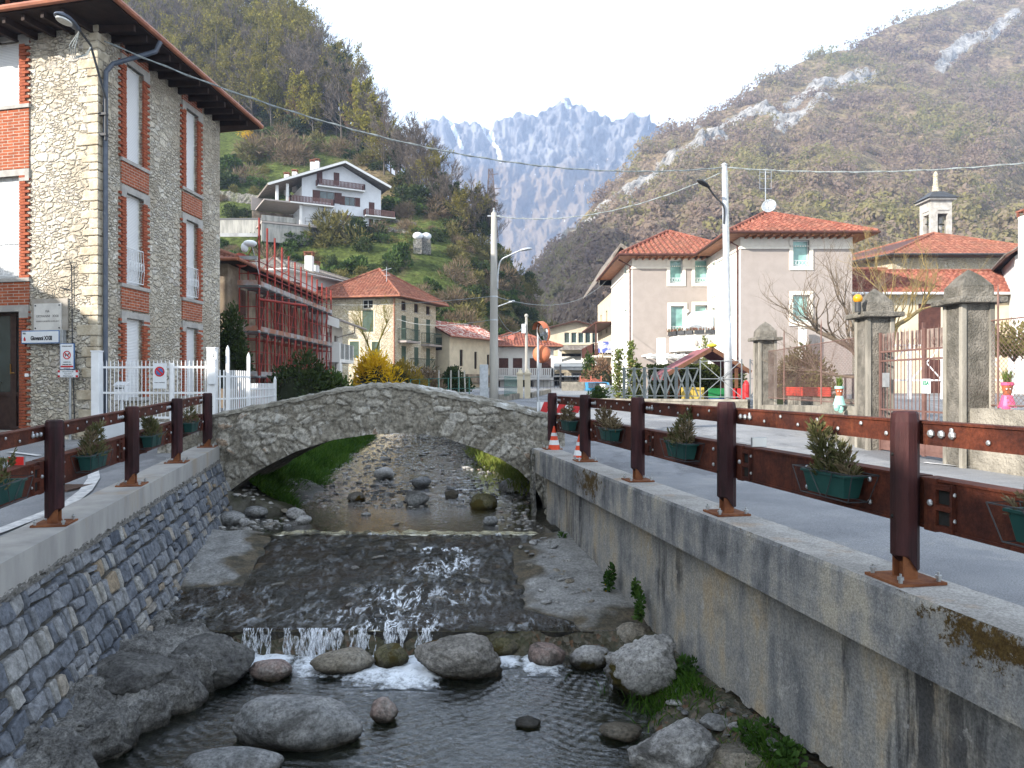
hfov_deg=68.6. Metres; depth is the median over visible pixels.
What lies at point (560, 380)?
railing
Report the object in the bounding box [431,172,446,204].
ivy clad tree
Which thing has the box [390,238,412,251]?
olive shrub
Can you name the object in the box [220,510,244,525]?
stone
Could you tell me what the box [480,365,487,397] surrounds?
cable cabinet
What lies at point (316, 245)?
olive shrub
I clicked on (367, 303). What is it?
window
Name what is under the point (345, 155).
green shrub
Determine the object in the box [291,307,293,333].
window
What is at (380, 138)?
russet tree
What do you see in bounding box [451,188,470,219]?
ivy clad tree
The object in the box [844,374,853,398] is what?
gym frame
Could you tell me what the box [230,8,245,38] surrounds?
yellow green tree
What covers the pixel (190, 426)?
flower box
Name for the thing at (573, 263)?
mountain forest
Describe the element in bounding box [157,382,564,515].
stone bridge
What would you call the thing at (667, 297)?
two winged house
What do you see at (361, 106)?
bare tree
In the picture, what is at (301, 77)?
yellow green tree
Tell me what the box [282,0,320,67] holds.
budding tree
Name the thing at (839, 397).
flowerpot doll
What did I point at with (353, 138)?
bare tree
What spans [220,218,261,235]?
hillside wall
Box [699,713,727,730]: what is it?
boulder
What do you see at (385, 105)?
bare tree
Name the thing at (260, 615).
stone
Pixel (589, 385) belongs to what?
blue car
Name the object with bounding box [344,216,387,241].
dark shrub
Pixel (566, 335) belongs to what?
window
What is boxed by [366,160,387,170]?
dark shrub
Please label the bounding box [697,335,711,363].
climbing plant
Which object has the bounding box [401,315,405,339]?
window
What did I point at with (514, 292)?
green shrub
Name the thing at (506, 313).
green shrub
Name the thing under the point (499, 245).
green shrub
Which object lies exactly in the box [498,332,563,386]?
red roofed house
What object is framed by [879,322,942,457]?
iron gate
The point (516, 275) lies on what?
brown shrub
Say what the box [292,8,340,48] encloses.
budding tree
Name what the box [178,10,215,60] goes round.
budding tree
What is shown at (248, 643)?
falling water
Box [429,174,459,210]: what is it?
bare tree
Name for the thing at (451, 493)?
stone
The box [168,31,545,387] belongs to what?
wooded hill
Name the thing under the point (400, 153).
bare tree
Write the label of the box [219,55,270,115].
budding tree
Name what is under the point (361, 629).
falling water
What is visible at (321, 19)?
bare tree
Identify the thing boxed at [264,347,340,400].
laurel bush
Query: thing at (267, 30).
budding tree
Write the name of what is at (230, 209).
dark shrub
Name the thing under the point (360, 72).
bare tree
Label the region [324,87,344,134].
bare tree
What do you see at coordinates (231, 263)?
old house
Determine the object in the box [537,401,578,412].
road barrier
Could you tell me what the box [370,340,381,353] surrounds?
window
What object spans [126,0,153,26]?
bare tree
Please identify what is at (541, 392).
garden wall
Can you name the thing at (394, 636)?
falling water
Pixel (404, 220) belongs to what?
brown shrub
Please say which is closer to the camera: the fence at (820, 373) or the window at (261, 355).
the fence at (820, 373)
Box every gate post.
[90,350,103,440]
[206,347,218,414]
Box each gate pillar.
[516,369,523,397]
[524,369,531,397]
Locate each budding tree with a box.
[128,0,168,28]
[134,0,176,29]
[160,14,198,61]
[161,0,205,55]
[170,36,210,73]
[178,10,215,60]
[179,0,234,44]
[180,40,211,77]
[186,0,249,44]
[191,8,247,81]
[193,49,220,76]
[194,62,222,83]
[200,24,235,74]
[203,42,259,103]
[205,50,247,96]
[206,5,238,43]
[217,19,252,50]
[218,35,243,76]
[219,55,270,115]
[221,38,295,110]
[222,14,243,43]
[228,11,288,66]
[229,51,255,108]
[238,0,269,40]
[238,27,269,50]
[239,31,294,105]
[241,40,278,107]
[247,0,309,30]
[262,0,319,25]
[267,0,310,39]
[271,9,333,56]
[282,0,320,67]
[287,27,322,65]
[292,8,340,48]
[294,59,332,115]
[307,20,351,53]
[311,40,376,108]
[354,102,391,131]
[363,118,404,173]
[407,140,453,197]
[443,181,492,238]
[445,188,483,223]
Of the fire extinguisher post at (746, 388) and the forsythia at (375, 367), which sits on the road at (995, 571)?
the fire extinguisher post at (746, 388)
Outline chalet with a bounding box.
[251,159,395,244]
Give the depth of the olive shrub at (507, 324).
94.45 m
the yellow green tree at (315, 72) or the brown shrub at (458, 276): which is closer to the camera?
the brown shrub at (458, 276)
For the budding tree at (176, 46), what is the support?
on the wooded hill
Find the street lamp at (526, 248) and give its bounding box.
[497,247,531,288]
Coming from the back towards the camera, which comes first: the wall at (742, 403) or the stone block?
the stone block
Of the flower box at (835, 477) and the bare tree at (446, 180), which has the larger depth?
the bare tree at (446, 180)
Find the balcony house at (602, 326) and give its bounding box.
[582,243,627,384]
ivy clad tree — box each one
[321,58,338,118]
[325,43,348,111]
[335,53,353,107]
[337,88,356,126]
[387,127,405,174]
[387,132,400,170]
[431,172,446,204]
[443,181,461,217]
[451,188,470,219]
[466,187,487,230]
[473,202,490,235]
[481,201,496,247]
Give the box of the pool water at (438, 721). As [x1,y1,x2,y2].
[97,654,657,767]
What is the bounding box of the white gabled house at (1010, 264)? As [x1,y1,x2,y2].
[991,209,1023,393]
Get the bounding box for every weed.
[557,531,567,538]
[601,561,616,591]
[630,577,642,598]
[631,590,646,622]
[676,652,703,679]
[732,716,781,758]
[767,731,808,767]
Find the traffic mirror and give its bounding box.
[532,321,550,401]
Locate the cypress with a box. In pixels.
[581,348,595,380]
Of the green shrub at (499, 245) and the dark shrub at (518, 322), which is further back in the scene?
the green shrub at (499, 245)
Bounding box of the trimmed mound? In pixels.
[777,341,837,404]
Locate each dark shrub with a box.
[220,170,235,188]
[221,203,243,217]
[236,208,253,217]
[249,129,265,134]
[254,103,284,116]
[254,115,268,125]
[257,109,283,123]
[282,113,311,133]
[293,121,319,135]
[321,253,337,268]
[322,110,342,128]
[336,124,359,138]
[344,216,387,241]
[349,149,365,160]
[351,235,374,252]
[353,141,391,164]
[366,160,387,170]
[379,260,400,274]
[390,167,419,185]
[390,183,409,200]
[398,182,450,207]
[406,182,428,202]
[411,196,444,212]
[430,226,446,241]
[442,215,467,232]
[453,284,483,307]
[461,226,471,236]
[469,260,499,277]
[476,284,489,299]
[481,265,509,281]
[489,254,516,278]
[513,318,524,326]
[514,305,532,317]
[514,307,539,325]
[519,271,535,285]
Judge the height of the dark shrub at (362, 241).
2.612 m
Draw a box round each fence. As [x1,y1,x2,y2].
[102,360,206,438]
[217,346,276,412]
[410,376,488,393]
[504,376,516,396]
[580,376,601,381]
[600,384,616,397]
[768,321,853,404]
[991,286,1023,408]
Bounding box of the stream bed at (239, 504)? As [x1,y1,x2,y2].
[219,433,559,535]
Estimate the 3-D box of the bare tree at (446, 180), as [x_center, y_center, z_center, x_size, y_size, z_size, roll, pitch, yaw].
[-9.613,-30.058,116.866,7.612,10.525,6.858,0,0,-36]
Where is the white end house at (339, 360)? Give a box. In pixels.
[308,312,366,374]
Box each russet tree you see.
[283,83,303,133]
[341,85,355,143]
[376,118,388,167]
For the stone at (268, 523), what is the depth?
13.88 m
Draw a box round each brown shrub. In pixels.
[223,244,240,252]
[225,161,267,182]
[229,130,285,159]
[250,243,291,260]
[258,122,318,157]
[268,140,319,165]
[277,121,295,133]
[300,121,325,134]
[319,135,360,157]
[348,153,385,166]
[369,219,390,233]
[391,199,417,217]
[393,217,418,233]
[395,201,414,217]
[395,218,414,227]
[413,281,433,294]
[422,192,451,217]
[423,210,439,221]
[431,209,461,221]
[432,288,451,303]
[437,255,478,287]
[439,283,476,307]
[439,310,460,322]
[443,305,488,330]
[444,217,478,237]
[448,234,466,244]
[459,243,475,258]
[479,270,490,281]
[483,275,509,290]
[487,311,519,332]
[497,261,523,293]
[510,270,522,279]
[519,296,544,316]
[529,299,546,311]
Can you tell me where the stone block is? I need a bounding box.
[562,382,584,390]
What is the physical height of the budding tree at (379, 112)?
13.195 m
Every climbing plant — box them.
[605,348,626,397]
[623,340,639,398]
[632,362,649,396]
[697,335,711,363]
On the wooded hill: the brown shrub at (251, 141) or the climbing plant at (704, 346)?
the brown shrub at (251, 141)
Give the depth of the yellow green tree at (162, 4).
208.43 m
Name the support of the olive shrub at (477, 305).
on the wooded hill
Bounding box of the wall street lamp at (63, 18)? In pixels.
[54,11,108,139]
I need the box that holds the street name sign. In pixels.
[21,330,65,343]
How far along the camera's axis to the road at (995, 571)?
9.10 m
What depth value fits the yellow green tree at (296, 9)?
191.65 m
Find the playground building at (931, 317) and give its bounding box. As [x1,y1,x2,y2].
[852,269,1010,392]
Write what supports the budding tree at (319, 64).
on the wooded hill
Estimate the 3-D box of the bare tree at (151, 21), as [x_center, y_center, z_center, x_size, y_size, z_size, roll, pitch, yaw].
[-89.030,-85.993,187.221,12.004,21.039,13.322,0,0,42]
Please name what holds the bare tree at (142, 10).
on the wooded hill
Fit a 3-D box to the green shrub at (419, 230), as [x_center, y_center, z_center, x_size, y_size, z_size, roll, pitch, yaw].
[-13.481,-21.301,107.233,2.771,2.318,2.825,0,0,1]
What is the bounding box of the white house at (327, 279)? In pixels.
[251,251,348,303]
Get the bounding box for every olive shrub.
[228,184,239,192]
[234,140,271,163]
[246,186,260,194]
[259,164,270,173]
[270,114,290,126]
[282,116,311,131]
[301,207,347,239]
[301,250,325,262]
[304,130,331,150]
[311,234,328,248]
[313,207,375,248]
[330,268,357,278]
[351,147,381,165]
[353,265,368,276]
[385,235,398,242]
[386,174,417,190]
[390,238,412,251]
[403,223,422,238]
[441,221,466,238]
[441,244,459,257]
[450,302,486,323]
[452,252,473,268]
[453,247,471,259]
[455,239,468,254]
[462,233,485,253]
[462,292,487,316]
[467,269,489,291]
[469,312,484,327]
[473,227,490,248]
[477,251,490,263]
[487,249,508,264]
[497,246,524,273]
[498,293,512,311]
[498,315,516,332]
[514,274,533,294]
[522,319,536,334]
[524,276,543,295]
[545,319,559,325]
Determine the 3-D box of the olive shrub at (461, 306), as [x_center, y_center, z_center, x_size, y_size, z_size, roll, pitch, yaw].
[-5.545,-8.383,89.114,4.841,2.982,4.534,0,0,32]
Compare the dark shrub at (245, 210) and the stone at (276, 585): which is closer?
the stone at (276, 585)
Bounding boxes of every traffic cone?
[548,426,559,449]
[574,435,580,457]
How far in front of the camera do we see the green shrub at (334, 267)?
95.54 m
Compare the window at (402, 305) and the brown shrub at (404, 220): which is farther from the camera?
the brown shrub at (404, 220)
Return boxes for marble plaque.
[32,298,68,330]
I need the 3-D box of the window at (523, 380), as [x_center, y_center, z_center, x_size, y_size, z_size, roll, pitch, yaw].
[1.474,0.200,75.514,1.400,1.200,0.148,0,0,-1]
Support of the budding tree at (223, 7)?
on the wooded hill
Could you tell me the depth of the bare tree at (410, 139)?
124.24 m
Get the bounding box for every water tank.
[413,232,422,253]
[422,233,431,254]
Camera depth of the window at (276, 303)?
37.97 m
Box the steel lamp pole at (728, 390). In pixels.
[697,163,732,398]
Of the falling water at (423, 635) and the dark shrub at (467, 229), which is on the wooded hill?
the dark shrub at (467, 229)
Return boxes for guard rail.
[0,393,217,527]
[542,393,1023,587]
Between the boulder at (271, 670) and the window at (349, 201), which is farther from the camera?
the window at (349, 201)
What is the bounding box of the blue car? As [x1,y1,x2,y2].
[584,382,609,390]
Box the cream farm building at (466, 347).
[435,321,504,386]
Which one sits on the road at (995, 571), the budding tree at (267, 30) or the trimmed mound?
the trimmed mound
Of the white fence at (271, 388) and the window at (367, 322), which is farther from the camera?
the window at (367, 322)
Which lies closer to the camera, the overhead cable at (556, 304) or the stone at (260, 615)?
the stone at (260, 615)
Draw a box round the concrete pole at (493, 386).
[487,208,499,398]
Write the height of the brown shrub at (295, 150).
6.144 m
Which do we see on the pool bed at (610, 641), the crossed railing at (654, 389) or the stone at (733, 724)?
the stone at (733, 724)
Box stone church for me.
[852,171,1017,268]
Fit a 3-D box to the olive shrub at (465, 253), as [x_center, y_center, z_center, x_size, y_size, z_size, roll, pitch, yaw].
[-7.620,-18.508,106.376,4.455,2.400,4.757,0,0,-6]
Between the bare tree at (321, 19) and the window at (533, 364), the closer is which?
the window at (533, 364)
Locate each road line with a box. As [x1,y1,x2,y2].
[0,471,99,532]
[10,451,37,455]
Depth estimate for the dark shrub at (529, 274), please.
119.35 m
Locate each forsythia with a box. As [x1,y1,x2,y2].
[351,347,407,385]
[390,357,431,385]
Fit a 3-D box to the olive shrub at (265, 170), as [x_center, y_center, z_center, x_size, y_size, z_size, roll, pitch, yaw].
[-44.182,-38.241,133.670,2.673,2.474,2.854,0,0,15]
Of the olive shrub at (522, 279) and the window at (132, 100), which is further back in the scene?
the olive shrub at (522, 279)
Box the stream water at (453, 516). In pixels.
[217,433,551,534]
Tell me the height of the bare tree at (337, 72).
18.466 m
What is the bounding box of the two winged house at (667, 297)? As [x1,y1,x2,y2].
[596,171,880,393]
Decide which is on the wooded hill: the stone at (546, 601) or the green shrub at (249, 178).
the green shrub at (249, 178)
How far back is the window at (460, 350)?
67.81 m
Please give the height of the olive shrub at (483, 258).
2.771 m
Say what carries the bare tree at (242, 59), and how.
on the wooded hill
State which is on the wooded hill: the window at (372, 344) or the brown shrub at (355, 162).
the brown shrub at (355, 162)
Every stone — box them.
[199,613,211,617]
[203,608,220,612]
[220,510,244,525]
[239,518,249,525]
[244,506,267,517]
[255,612,265,618]
[263,522,276,525]
[263,587,277,591]
[265,582,284,587]
[286,507,305,519]
[295,515,311,524]
[343,544,353,548]
[345,602,355,607]
[348,491,365,500]
[351,566,359,569]
[351,583,364,588]
[369,555,383,558]
[372,613,384,617]
[374,467,393,478]
[389,578,408,583]
[392,608,409,612]
[405,491,428,506]
[412,477,430,488]
[417,574,432,581]
[419,567,426,574]
[428,596,449,601]
[445,490,458,497]
[452,578,466,583]
[458,601,469,606]
[466,578,475,584]
[470,493,496,510]
[477,578,490,583]
[483,516,497,525]
[498,478,525,493]
[500,590,514,595]
[529,539,536,544]
[540,598,551,603]
[547,574,557,579]
[558,576,572,580]
[565,578,574,583]
[665,699,681,705]
[680,710,688,714]
[729,722,737,727]
[765,737,776,746]
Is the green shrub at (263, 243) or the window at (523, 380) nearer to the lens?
the window at (523, 380)
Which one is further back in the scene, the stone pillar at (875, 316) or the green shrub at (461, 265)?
the green shrub at (461, 265)
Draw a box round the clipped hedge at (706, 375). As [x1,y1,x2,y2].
[646,362,746,398]
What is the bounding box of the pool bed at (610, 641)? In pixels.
[212,630,829,767]
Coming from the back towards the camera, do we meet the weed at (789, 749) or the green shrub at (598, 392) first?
the green shrub at (598, 392)
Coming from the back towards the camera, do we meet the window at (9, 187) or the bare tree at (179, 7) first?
the bare tree at (179, 7)
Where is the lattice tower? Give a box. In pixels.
[487,169,499,241]
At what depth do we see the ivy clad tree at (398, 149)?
129.91 m
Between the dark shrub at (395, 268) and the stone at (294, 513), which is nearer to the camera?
the stone at (294, 513)
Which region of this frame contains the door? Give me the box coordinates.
[0,305,29,429]
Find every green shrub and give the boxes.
[220,153,245,171]
[220,238,231,247]
[225,174,240,186]
[243,175,260,186]
[247,160,257,164]
[248,239,268,253]
[249,177,269,189]
[260,236,279,247]
[263,126,274,134]
[279,238,298,250]
[279,246,296,257]
[284,230,312,245]
[285,251,301,260]
[325,265,340,274]
[338,255,368,272]
[340,148,353,158]
[370,232,383,242]
[375,233,393,242]
[381,195,402,211]
[382,241,413,267]
[410,227,423,238]
[414,203,429,216]
[423,276,442,291]
[440,306,463,316]
[441,228,448,236]
[455,261,470,274]
[483,301,498,314]
[488,327,505,335]
[490,243,504,254]
[498,289,520,309]
[501,310,512,317]
[506,289,520,305]
[587,386,611,398]
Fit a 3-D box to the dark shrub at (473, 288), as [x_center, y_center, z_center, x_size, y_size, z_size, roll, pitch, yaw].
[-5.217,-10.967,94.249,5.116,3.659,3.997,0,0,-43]
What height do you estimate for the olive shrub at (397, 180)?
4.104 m
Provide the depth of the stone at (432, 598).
10.15 m
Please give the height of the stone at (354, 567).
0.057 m
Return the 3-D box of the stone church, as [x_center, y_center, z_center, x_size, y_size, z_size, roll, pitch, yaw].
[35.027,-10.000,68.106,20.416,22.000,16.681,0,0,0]
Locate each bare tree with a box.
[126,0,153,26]
[138,0,175,30]
[138,1,159,31]
[149,0,180,36]
[161,5,216,58]
[165,0,200,47]
[174,28,195,60]
[177,35,217,70]
[201,57,236,95]
[211,0,252,48]
[220,61,254,107]
[221,52,255,105]
[222,22,268,104]
[254,0,287,17]
[266,42,321,107]
[274,33,329,102]
[276,45,327,110]
[278,25,304,84]
[279,34,323,109]
[289,29,326,71]
[299,64,341,131]
[301,13,326,40]
[303,21,351,64]
[313,44,336,70]
[315,55,355,141]
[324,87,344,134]
[325,37,353,112]
[336,59,389,101]
[343,75,383,123]
[344,112,365,153]
[354,89,394,130]
[354,103,378,143]
[358,87,409,150]
[360,109,405,174]
[378,111,406,174]
[382,132,408,174]
[389,111,422,166]
[389,131,417,169]
[392,123,441,184]
[398,110,427,178]
[399,149,427,185]
[402,136,448,184]
[403,117,452,183]
[403,123,433,183]
[412,128,434,182]
[418,162,439,199]
[423,157,452,197]
[426,158,469,203]
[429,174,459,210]
[454,196,473,218]
[462,173,488,235]
[463,182,499,240]
[481,189,510,233]
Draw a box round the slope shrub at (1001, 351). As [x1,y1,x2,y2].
[995,317,1023,361]
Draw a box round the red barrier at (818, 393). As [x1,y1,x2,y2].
[785,387,830,396]
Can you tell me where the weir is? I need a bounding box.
[170,529,651,643]
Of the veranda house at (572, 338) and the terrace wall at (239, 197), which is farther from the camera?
the terrace wall at (239, 197)
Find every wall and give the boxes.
[0,446,234,767]
[220,191,270,203]
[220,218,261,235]
[388,227,424,233]
[390,219,415,224]
[467,445,538,518]
[499,393,519,400]
[530,389,550,397]
[532,448,1023,767]
[600,398,749,407]
[762,405,853,444]
[783,396,853,405]
[970,408,1023,476]
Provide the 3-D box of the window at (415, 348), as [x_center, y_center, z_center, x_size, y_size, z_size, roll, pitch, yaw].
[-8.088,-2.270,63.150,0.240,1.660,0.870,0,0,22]
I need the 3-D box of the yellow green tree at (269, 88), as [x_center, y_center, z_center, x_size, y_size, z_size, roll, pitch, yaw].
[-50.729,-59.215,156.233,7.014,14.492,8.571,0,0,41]
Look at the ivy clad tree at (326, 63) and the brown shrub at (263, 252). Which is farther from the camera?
the ivy clad tree at (326, 63)
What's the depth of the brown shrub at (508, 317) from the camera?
94.87 m
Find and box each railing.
[530,365,583,388]
[622,367,698,398]
[700,359,752,399]
[895,344,1023,398]
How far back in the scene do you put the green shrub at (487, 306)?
96.12 m
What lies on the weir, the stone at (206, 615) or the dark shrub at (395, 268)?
the stone at (206, 615)
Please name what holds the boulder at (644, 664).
on the pool bed at (610, 641)
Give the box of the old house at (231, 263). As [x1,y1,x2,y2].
[220,249,325,407]
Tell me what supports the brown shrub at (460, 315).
on the wooded hill
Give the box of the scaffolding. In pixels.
[220,218,331,407]
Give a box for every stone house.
[0,0,263,439]
[315,267,448,384]
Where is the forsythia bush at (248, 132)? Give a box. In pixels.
[235,130,255,138]
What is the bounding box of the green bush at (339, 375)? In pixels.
[325,366,354,389]
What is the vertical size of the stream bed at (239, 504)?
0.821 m
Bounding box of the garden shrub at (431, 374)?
[412,363,449,389]
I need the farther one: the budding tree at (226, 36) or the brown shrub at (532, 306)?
the budding tree at (226, 36)
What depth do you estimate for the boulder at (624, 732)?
7.01 m
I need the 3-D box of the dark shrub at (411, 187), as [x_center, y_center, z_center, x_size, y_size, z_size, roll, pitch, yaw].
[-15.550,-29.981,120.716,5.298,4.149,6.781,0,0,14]
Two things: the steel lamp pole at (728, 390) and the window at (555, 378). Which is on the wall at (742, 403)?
the steel lamp pole at (728, 390)
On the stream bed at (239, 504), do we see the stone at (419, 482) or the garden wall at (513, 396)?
the stone at (419, 482)
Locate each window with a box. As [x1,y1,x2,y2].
[0,34,30,110]
[0,168,30,282]
[120,53,150,174]
[120,184,150,292]
[120,311,150,400]
[181,99,203,199]
[181,212,203,304]
[181,321,202,398]
[238,289,245,324]
[257,295,262,329]
[257,354,262,386]
[276,303,280,330]
[276,356,280,384]
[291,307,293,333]
[304,312,305,336]
[313,190,341,203]
[317,171,338,184]
[340,196,359,206]
[348,340,360,359]
[361,299,374,309]
[361,308,374,333]
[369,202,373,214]
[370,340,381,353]
[401,301,406,311]
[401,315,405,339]
[401,346,405,363]
[414,304,419,313]
[414,317,419,341]
[414,347,417,366]
[426,319,429,342]
[426,348,429,366]
[436,337,441,349]
[460,350,461,365]
[474,352,475,368]
[499,358,507,367]
[513,358,521,374]
[523,380,533,386]
[530,358,536,374]
[542,358,550,374]
[554,377,563,384]
[562,354,594,355]
[564,333,569,342]
[571,333,576,342]
[571,373,582,381]
[578,333,583,342]
[585,333,590,342]
[592,333,597,342]
[624,263,627,294]
[624,306,627,338]
[667,258,685,285]
[667,303,686,334]
[692,258,707,285]
[692,302,707,331]
[710,258,716,297]
[710,304,716,337]
[789,237,812,269]
[789,291,812,325]
[918,304,940,343]
[927,360,940,392]
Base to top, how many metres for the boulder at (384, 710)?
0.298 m
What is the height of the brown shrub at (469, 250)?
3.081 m
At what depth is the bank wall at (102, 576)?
8.06 m
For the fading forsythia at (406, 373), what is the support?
on the road at (33, 505)
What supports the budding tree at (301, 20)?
on the wooded hill
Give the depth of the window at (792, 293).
40.94 m
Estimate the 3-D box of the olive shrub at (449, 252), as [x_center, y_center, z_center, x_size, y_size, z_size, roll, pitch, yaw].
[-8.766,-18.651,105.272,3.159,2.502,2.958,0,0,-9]
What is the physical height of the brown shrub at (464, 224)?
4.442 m
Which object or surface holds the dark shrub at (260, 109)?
on the wooded hill
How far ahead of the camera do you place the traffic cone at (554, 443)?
14.55 m
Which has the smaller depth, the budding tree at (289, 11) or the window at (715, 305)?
the window at (715, 305)
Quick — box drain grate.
[65,484,90,491]
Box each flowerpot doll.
[833,376,845,412]
[998,368,1016,408]
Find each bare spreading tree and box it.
[345,293,396,355]
[756,226,895,381]
[837,210,993,339]
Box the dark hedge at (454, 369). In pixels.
[441,364,475,391]
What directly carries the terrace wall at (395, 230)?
on the wooded hill
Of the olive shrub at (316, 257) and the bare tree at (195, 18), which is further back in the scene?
the bare tree at (195, 18)
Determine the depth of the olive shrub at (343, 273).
92.21 m
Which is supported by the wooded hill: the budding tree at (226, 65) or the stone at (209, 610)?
the budding tree at (226, 65)
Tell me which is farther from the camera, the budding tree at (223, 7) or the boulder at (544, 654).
the budding tree at (223, 7)
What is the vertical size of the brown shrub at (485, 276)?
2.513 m
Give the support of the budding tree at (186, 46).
on the wooded hill
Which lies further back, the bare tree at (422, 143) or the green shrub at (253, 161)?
the green shrub at (253, 161)
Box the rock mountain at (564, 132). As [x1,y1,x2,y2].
[386,97,667,274]
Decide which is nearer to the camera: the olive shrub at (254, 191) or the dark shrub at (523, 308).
the dark shrub at (523, 308)
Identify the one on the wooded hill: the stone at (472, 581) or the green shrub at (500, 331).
the green shrub at (500, 331)
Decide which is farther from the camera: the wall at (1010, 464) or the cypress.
the cypress
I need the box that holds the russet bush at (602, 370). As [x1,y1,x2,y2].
[577,355,611,383]
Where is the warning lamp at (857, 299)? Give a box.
[853,294,862,311]
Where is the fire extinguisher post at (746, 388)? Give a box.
[737,380,748,396]
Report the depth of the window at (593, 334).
86.12 m
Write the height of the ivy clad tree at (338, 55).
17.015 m
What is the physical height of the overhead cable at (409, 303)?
0.929 m
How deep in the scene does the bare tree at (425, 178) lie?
119.68 m
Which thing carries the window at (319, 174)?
in the chalet
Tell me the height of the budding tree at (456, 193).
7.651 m
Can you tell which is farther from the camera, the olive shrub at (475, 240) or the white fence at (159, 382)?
the olive shrub at (475, 240)
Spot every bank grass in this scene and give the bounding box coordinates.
[247,434,378,506]
[463,445,529,495]
[565,661,798,767]
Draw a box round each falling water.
[242,628,271,657]
[282,628,292,654]
[294,628,342,657]
[349,628,375,650]
[383,628,406,646]
[415,628,430,644]
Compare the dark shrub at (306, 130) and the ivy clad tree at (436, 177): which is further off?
the dark shrub at (306, 130)
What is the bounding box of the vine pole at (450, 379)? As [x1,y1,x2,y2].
[450,370,451,389]
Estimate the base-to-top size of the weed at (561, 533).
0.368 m
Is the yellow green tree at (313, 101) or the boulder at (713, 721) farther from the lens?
the yellow green tree at (313, 101)
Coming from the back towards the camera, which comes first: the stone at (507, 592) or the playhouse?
the playhouse
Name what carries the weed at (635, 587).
attached to the concrete bank wall at (831, 654)
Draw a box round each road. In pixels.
[0,406,243,535]
[464,385,1023,606]
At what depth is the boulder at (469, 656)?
8.44 m
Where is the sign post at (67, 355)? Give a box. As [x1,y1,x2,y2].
[58,343,78,439]
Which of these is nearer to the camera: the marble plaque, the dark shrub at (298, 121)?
the marble plaque
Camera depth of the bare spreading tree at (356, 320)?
51.95 m
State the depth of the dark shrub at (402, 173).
124.49 m
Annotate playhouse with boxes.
[650,343,751,398]
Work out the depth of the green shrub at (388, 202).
117.62 m
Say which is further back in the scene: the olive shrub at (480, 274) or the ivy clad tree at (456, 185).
the ivy clad tree at (456, 185)
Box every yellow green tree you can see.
[140,0,176,25]
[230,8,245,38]
[235,7,262,43]
[239,7,252,26]
[242,0,269,27]
[249,66,289,125]
[266,11,296,63]
[271,63,296,112]
[283,68,321,117]
[285,1,309,18]
[296,81,325,137]
[311,64,326,100]
[318,39,346,106]
[338,75,387,136]
[351,92,390,160]
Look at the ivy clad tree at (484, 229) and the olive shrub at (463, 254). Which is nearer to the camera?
the olive shrub at (463, 254)
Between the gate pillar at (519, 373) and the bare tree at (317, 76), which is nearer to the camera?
the gate pillar at (519, 373)
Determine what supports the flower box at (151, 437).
attached to the guard rail at (52, 470)
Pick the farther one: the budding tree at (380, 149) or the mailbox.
the budding tree at (380, 149)
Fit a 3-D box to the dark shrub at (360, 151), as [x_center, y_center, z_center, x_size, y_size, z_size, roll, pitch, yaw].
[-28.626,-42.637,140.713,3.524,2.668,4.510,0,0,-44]
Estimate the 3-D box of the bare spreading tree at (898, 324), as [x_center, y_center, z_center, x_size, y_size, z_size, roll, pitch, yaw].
[10.721,-2.326,20.448,4.047,4.919,2.124,0,0,0]
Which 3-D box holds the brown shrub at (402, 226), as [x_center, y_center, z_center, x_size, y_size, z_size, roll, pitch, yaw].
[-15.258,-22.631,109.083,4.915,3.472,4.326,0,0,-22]
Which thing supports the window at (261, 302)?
in the old house at (231, 263)
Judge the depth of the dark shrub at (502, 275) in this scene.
106.68 m
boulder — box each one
[92,651,180,695]
[107,738,135,756]
[171,633,254,689]
[182,746,283,767]
[232,694,362,751]
[248,659,291,681]
[310,647,375,674]
[370,697,398,722]
[374,643,408,668]
[414,632,502,679]
[490,638,519,655]
[515,716,540,727]
[528,642,565,665]
[569,645,609,669]
[598,721,642,742]
[603,634,677,698]
[616,622,650,643]
[627,717,718,767]
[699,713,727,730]
[706,741,767,767]
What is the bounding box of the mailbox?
[113,382,128,409]
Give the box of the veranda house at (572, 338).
[536,319,597,384]
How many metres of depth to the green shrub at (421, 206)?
116.43 m
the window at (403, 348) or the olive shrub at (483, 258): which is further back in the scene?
the olive shrub at (483, 258)
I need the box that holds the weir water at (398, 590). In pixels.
[169,529,574,631]
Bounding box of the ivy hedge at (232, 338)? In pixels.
[220,300,255,388]
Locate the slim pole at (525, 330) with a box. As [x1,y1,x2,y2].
[522,314,527,370]
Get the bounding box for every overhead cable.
[104,40,722,171]
[316,296,489,304]
[398,319,489,325]
[496,172,721,219]
[498,280,606,304]
[727,163,1023,172]
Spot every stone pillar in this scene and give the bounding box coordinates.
[748,322,782,408]
[845,289,904,449]
[931,270,1007,467]
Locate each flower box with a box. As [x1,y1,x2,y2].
[0,447,33,507]
[70,419,112,472]
[139,415,166,449]
[183,404,201,433]
[555,401,578,432]
[593,405,624,442]
[660,404,704,461]
[792,414,879,502]
[985,489,1023,547]
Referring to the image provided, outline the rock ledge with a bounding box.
[7,598,233,767]
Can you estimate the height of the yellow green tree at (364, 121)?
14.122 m
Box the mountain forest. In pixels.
[525,0,1023,325]
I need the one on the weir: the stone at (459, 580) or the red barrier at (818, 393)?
the stone at (459, 580)
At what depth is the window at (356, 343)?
60.73 m
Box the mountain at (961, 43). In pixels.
[552,0,1023,270]
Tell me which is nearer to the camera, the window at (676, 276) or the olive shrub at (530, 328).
the window at (676, 276)

